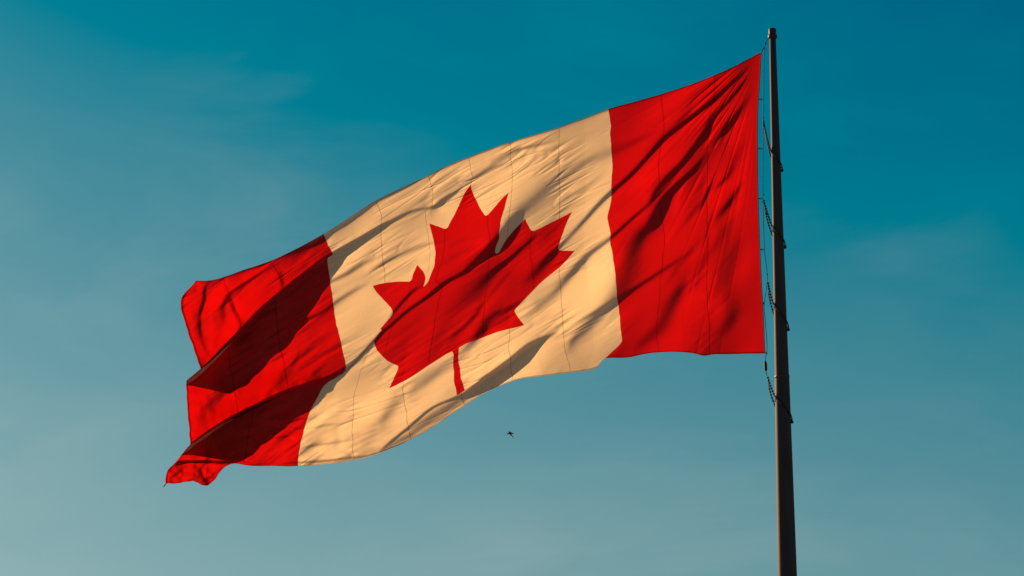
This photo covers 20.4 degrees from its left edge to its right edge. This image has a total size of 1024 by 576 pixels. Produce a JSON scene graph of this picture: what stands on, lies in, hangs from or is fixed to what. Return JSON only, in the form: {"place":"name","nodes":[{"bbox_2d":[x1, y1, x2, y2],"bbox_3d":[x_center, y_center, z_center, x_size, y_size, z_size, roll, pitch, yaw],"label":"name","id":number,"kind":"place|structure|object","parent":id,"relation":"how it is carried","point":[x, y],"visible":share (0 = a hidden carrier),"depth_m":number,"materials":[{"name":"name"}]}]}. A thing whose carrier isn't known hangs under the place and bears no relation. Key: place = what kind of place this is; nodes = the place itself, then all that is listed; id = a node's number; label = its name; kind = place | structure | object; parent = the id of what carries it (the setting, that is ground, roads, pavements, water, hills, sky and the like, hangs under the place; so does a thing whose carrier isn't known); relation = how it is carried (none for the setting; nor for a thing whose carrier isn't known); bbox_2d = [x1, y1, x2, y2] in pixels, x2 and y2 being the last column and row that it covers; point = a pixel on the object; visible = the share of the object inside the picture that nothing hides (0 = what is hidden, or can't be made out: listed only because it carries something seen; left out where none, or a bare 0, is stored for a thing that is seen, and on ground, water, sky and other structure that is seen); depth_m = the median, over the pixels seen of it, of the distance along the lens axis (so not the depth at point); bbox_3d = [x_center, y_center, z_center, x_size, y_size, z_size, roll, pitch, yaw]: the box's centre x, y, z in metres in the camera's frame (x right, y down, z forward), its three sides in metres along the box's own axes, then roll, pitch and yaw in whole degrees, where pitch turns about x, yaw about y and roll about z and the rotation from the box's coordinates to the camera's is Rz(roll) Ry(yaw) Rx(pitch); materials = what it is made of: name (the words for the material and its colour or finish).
{"place":"outdoors","nodes":[
{"label":"outdoors","id":0,"kind":"place"},
{"bbox_2d":[0,0,1023,575],"label":"sky","id":1,"kind":"structure","parent":0,"point":[150,150],"materials":[{"name":"blue"}]},
{"label":"ground","id":2,"kind":"structure","parent":0,"visible":0},
{"bbox_2d":[768,28,796,575],"bbox_3d":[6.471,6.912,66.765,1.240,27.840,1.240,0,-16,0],"label":"flagpole","id":3,"kind":"object","parent":2,"relation":"on","point":[786,548],"visible":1,"depth_m":68.07,"materials":[{"name":"metal"}]},
{"bbox_2d":[762,36,770,374],"bbox_3d":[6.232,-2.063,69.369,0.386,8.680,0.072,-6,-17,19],"label":"halyard","id":4,"kind":"object","parent":3,"relation":"attached to","point":[765,365],"visible":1,"depth_m":69.38,"materials":[{"name":"black fabric"}]},
{"bbox_2d":[163,48,765,487],"bbox_3d":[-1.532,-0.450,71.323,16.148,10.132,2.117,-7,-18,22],"label":"flag","id":5,"kind":"object","parent":4,"relation":"hanging from","point":[439,296],"visible":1,"depth_m":71.39,"materials":[{"name":"red fabric"}]},
{"bbox_2d":[763,120,783,171],"bbox_3d":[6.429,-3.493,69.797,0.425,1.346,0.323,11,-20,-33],"label":"retainer loop","id":6,"kind":"object","parent":3,"relation":"hanging from","point":[769,150],"visible":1,"depth_m":69.79,"materials":[{"name":"black metal"}]},
{"bbox_2d":[763,200,786,248],"bbox_3d":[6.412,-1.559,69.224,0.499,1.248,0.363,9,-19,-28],"label":"retainer loop","id":7,"kind":"object","parent":3,"relation":"hanging from","point":[767,217],"visible":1,"depth_m":69.24,"materials":[{"name":"black metal"}]},
{"bbox_2d":[767,282,789,330],"bbox_3d":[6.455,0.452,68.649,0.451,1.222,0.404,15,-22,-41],"label":"retainer loop","id":8,"kind":"object","parent":3,"relation":"attached to","point":[770,303],"visible":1,"depth_m":68.65,"materials":[{"name":"black metal"}]},
{"bbox_2d":[767,377,793,423],"bbox_3d":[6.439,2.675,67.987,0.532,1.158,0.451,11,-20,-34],"label":"retainer loop","id":9,"kind":"object","parent":3,"relation":"hanging from","point":[771,388],"visible":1,"depth_m":67.98,"materials":[{"name":"black metal"}]}
]}

